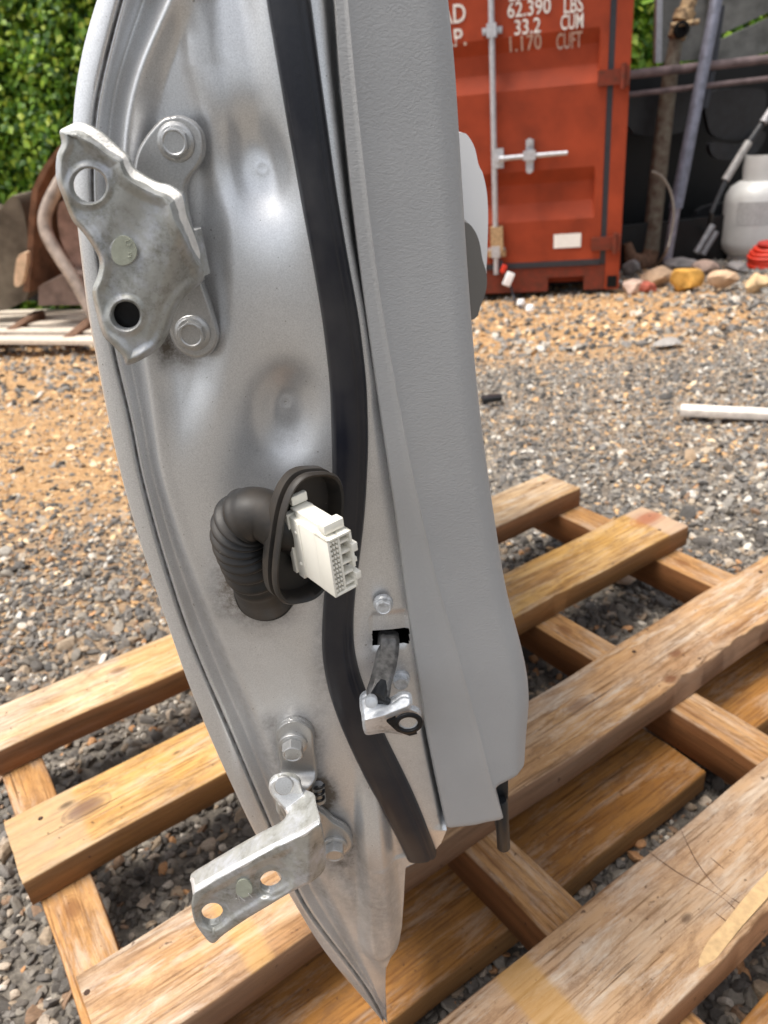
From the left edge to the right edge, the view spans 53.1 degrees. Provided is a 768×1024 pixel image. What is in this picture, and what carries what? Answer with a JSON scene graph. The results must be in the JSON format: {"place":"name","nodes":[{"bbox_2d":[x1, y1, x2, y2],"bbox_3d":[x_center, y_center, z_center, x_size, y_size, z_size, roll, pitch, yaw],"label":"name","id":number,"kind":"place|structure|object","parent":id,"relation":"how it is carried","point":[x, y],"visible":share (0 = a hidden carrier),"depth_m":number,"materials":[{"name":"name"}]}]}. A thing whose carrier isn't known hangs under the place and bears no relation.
{"place":"outdoors","nodes":[
{"label":"outdoors","id":0,"kind":"place"},
{"bbox_2d":[0,262,767,1023],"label":"ground","id":1,"kind":"structure","parent":0,"point":[14,974],"depth_m":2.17,"materials":[{"name":"beige gravel"}]},
{"bbox_2d":[0,310,45,348],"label":"timber bearer","id":2,"kind":"object","parent":1,"relation":"on","point":[35,316],"visible":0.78,"depth_m":5.23,"materials":[{"name":"brown wood"}]},
{"bbox_2d":[0,320,82,327],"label":"bleached board","id":3,"kind":"object","parent":2,"relation":"on","point":[50,323],"visible":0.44,"depth_m":5.19,"materials":[{"name":"beige wood"}]},
{"bbox_2d":[0,191,37,310],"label":"concrete lump","id":4,"kind":"object","parent":3,"relation":"on","point":[14,215],"visible":0.6,"depth_m":5.11,"materials":[{"name":"grey concrete"}]},
{"bbox_2d":[38,267,83,305],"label":"stone block","id":5,"kind":"structure","parent":3,"relation":"on","point":[56,290],"depth_m":4.92,"materials":[{"name":"brown stone"}]},
{"bbox_2d":[23,146,74,291],"bbox_3d":[-2.025,-1.955,5.053,0.751,0.828,0.540,-6,28,0],"label":"rusty plate","id":6,"kind":"object","parent":5,"relation":"on","point":[43,268],"visible":0.3,"depth_m":4.92,"materials":[{"name":"brown metal"}]},
{"bbox_2d":[14,251,29,286],"bbox_3d":[-2.273,-1.527,4.824,0.134,0.200,0.060,-6,28,0],"label":"pale splinter","id":7,"kind":"object","parent":6,"relation":"on","point":[21,266],"visible":1,"depth_m":4.80,"materials":[{"name":"beige wood"}]},
{"bbox_2d":[58,200,81,267],"bbox_3d":[-1.977,-1.789,5.019,0.229,0.479,0.120,-6,28,0],"label":"rusty casing","id":8,"kind":"object","parent":5,"relation":"on","point":[68,231],"visible":0.38,"depth_m":4.95,"materials":[{"name":"brown metal"}]},
{"bbox_2d":[0,314,86,320],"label":"bleached board","id":9,"kind":"object","parent":2,"relation":"on","point":[48,317],"visible":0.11,"depth_m":5.55,"materials":[{"name":"beige wood"}]},
{"bbox_2d":[0,327,91,334],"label":"bleached board","id":10,"kind":"object","parent":2,"relation":"on","point":[42,331],"visible":0.44,"depth_m":4.86,"materials":[{"name":"beige wood"}]},
{"bbox_2d":[0,308,84,314],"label":"bleached board","id":11,"kind":"object","parent":1,"relation":"on","point":[49,311],"visible":0.44,"depth_m":5.90,"materials":[{"name":"beige wood"}]},
{"bbox_2d":[26,294,37,300],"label":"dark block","id":12,"kind":"structure","parent":11,"relation":"on","point":[34,298],"depth_m":5.75,"materials":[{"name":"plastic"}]},
{"bbox_2d":[0,0,96,309],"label":"ivy bank","id":13,"kind":"structure","parent":1,"relation":"on","point":[42,42],"depth_m":5.74,"materials":[{"name":"green plant"}]},
{"bbox_2d":[0,474,767,1023],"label":"pallet","id":14,"kind":"object","parent":1,"relation":"on","point":[672,928],"visible":0.73,"depth_m":0.88,"materials":[{"name":"brown wood"}]},
{"bbox_2d":[56,0,528,1022],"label":"car door","id":15,"kind":"object","parent":14,"relation":"on","point":[278,212],"visible":1,"depth_m":0.40,"materials":[{"name":"silver metal"}]},
{"bbox_2d":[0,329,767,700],"bbox_3d":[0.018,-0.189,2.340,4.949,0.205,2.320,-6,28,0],"label":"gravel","id":16,"kind":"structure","parent":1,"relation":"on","point":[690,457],"depth_m":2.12,"materials":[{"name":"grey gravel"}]},
{"bbox_2d":[480,393,501,403],"bbox_3d":[0.367,-0.388,2.626,0.070,0.020,0.035,-8,28,-5],"label":"rubber scrap","id":17,"kind":"object","parent":16,"relation":"on","point":[491,398],"visible":1,"depth_m":2.61,"materials":[{"name":"black rubber"}]},
{"bbox_2d":[652,337,681,345],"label":"flat stone","id":18,"kind":"object","parent":16,"relation":"on","point":[666,341],"visible":1,"depth_m":3.18,"materials":[{"name":"stone"}]},
{"bbox_2d":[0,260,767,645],"bbox_3d":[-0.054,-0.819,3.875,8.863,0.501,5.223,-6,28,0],"label":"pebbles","id":19,"kind":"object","parent":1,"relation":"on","point":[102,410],"visible":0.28,"depth_m":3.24,"materials":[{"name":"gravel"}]},
{"bbox_2d":[448,0,633,293],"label":"shipping container","id":20,"kind":"object","parent":1,"relation":"on","point":[542,89],"visible":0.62,"depth_m":4.42,"materials":[{"name":"red metal"}]},
{"bbox_2d":[500,260,534,310],"bbox_3d":[0.807,-1.341,4.601,0.086,0.248,0.574,-9,28,-5],"label":"tie strap","id":21,"kind":"object","parent":20,"relation":"attached to","point":[508,278],"visible":0.98,"depth_m":4.77,"materials":[{"name":"white plastic"}]},
{"bbox_2d":[448,0,610,274],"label":"container door","id":22,"kind":"structure","parent":20,"relation":"in","point":[531,106],"depth_m":4.41,"materials":[{"name":"red metal"}]},
{"bbox_2d":[617,575,636,584],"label":"flat stone","id":23,"kind":"object","parent":1,"relation":"on","point":[628,580],"visible":0.35,"depth_m":1.45,"materials":[{"name":"grey stone"}]},
{"bbox_2d":[622,279,642,294],"bbox_3d":[1.510,-1.362,4.648,0.134,0.085,0.116,-6,28,0],"label":"rock","id":24,"kind":"object","parent":1,"relation":"on","point":[631,286],"visible":0.95,"depth_m":4.62,"materials":[{"name":"beige stone"}]},
{"bbox_2d":[639,281,656,291],"bbox_3d":[1.575,-1.359,4.632,0.108,0.073,0.097,-22,32,-28],"label":"brick piece","id":25,"kind":"object","parent":1,"relation":"on","point":[647,286],"visible":0.93,"depth_m":4.60,"materials":[{"name":"red brick"}]},
{"bbox_2d":[640,265,672,286],"bbox_3d":[1.703,-1.470,4.829,0.169,0.130,0.177,-27,35,-35],"label":"rock","id":26,"kind":"object","parent":1,"relation":"on","point":[658,276],"visible":0.74,"depth_m":4.79,"materials":[{"name":"beige stone"}]},
{"bbox_2d":[623,0,699,268],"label":"leaning pipe","id":27,"kind":"object","parent":1,"relation":"on","point":[683,20],"visible":0.94,"depth_m":5.44,"materials":[{"name":"brown metal"}]},
{"bbox_2d":[651,170,674,267],"bbox_3d":[1.793,-1.895,5.097,0.156,0.757,0.957,1,29,13],"label":"wire loop","id":28,"kind":"object","parent":1,"relation":"on","point":[673,208],"visible":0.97,"depth_m":4.69,"materials":[{"name":"metal"}]},
{"bbox_2d":[670,268,704,291],"bbox_3d":[1.787,-1.363,4.526,0.173,0.147,0.120,19,37,39],"label":"rock","id":29,"kind":"object","parent":1,"relation":"on","point":[684,279],"visible":0.99,"depth_m":4.48,"materials":[{"name":"yellow stone"}]},
{"bbox_2d":[620,54,767,269],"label":"scrap bin","id":30,"kind":"object","parent":1,"relation":"on","point":[732,115],"visible":0.33,"depth_m":5.71,"materials":[{"name":"black metal"}]},
{"bbox_2d":[653,0,767,62],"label":"roof sheet","id":31,"kind":"object","parent":30,"relation":"in","point":[751,40],"visible":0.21,"depth_m":5.91,"materials":[{"name":"grey metal"}]},
{"bbox_2d":[663,0,724,263],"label":"leaning pipe","id":32,"kind":"object","parent":1,"relation":"on","point":[704,76],"visible":0.89,"depth_m":5.20,"materials":[{"name":"grey metal"}]},
{"bbox_2d":[630,0,767,69],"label":"ivy bank","id":33,"kind":"structure","parent":1,"relation":"on","point":[642,37],"depth_m":10.77,"materials":[{"name":"green plant"}]},
{"bbox_2d":[693,224,715,253],"bbox_3d":[2.175,-1.851,5.210,0.147,0.188,0.044,-13,29,-14],"label":"short tube","id":34,"kind":"object","parent":1,"relation":"on","point":[704,238],"visible":1,"depth_m":5.20,"materials":[{"name":"grey metal"}]},
{"bbox_2d":[691,259,719,273],"bbox_3d":[2.126,-1.625,5.077,0.174,0.088,0.131,-6,28,0],"label":"rock","id":35,"kind":"object","parent":1,"relation":"on","point":[705,266],"visible":0.81,"depth_m":5.04,"materials":[{"name":"stone"}]},
{"bbox_2d":[700,230,718,255],"bbox_3d":[2.195,-1.811,5.175,0.126,0.156,0.036,-14,29,-16],"label":"short tube","id":36,"kind":"object","parent":1,"relation":"on","point":[711,240],"visible":1,"depth_m":5.16,"materials":[{"name":"grey metal"}]},
{"bbox_2d":[680,404,767,420],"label":"wood strip","id":37,"kind":"object","parent":1,"relation":"on","point":[729,412],"visible":1,"depth_m":2.22,"materials":[{"name":"white wood"}]},
{"bbox_2d":[725,260,748,272],"bbox_3d":[2.300,-1.589,4.994,0.142,0.085,0.109,-13,29,-14],"label":"rock","id":38,"kind":"object","parent":1,"relation":"on","point":[737,266],"visible":0.92,"depth_m":4.97,"materials":[{"name":"grey stone"}]},
{"bbox_2d":[707,109,767,235],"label":"diagonal strut","id":39,"kind":"object","parent":1,"relation":"on","point":[739,156],"visible":0.86,"depth_m":5.12,"materials":[{"name":"metal"},{"name":"black paint"}]},
{"bbox_2d":[721,154,767,259],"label":"gas cylinder","id":40,"kind":"object","parent":1,"relation":"on","point":[745,222],"visible":0.85,"depth_m":5.48,"materials":[{"name":"white metal"}]},
{"bbox_2d":[745,272,767,293],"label":"rock","id":41,"kind":"object","parent":1,"relation":"on","point":[755,282],"visible":0.99,"depth_m":4.25,"materials":[{"name":"beige stone"}]},
{"bbox_2d":[747,240,767,269],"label":"cord reel","id":42,"kind":"object","parent":1,"relation":"on","point":[757,255],"visible":0.99,"depth_m":5.10,"materials":[{"name":"red plastic"}]},
{"bbox_2d":[0,257,767,408],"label":"gravel","id":43,"kind":"structure","parent":0,"point":[692,329],"depth_m":3.90,"materials":[{"name":"beige gravel"}]},
{"bbox_2d":[63,318,90,349],"bbox_3d":[-1.887,-1.176,4.890,0.070,0.073,0.750,-6,28,0],"label":"timber bearer","id":44,"kind":"object","parent":43,"relation":"on","point":[80,327],"visible":0.39,"depth_m":4.68,"materials":[{"name":"brown wood"}]},
{"bbox_2d":[0,335,93,344],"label":"bleached board","id":45,"kind":"object","parent":44,"relation":"on","point":[44,339],"visible":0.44,"depth_m":4.49,"materials":[{"name":"beige wood"}]},
{"bbox_2d":[37,176,89,321],"bbox_3d":[-1.956,-1.637,4.721,0.290,0.905,0.327,-6,28,0],"label":"bent pipe","id":46,"kind":"object","parent":44,"relation":"on","point":[51,198],"visible":0.73,"depth_m":4.68,"materials":[{"name":"beige metal"}]},
{"bbox_2d":[622,259,639,276],"bbox_3d":[1.726,-1.698,5.367,0.124,0.125,0.072,10,32,27],"label":"rock","id":47,"kind":"object","parent":43,"relation":"on","point":[630,268],"visible":0.98,"depth_m":5.34,"materials":[{"name":"grey stone"}]},
{"bbox_2d":[664,257,696,270],"bbox_3d":[2.025,-1.680,5.229,0.236,0.107,0.169,0,28,11],"label":"rock","id":48,"kind":"object","parent":43,"relation":"on","point":[676,263],"visible":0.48,"depth_m":5.18,"materials":[{"name":"grey stone"}]},
{"bbox_2d":[707,270,738,288],"bbox_3d":[1.944,-1.328,4.395,0.168,0.107,0.130,11,32,28],"label":"rock","id":49,"kind":"object","parent":43,"relation":"on","point":[722,279],"visible":1,"depth_m":4.36,"materials":[{"name":"beige stone"}]}
]}

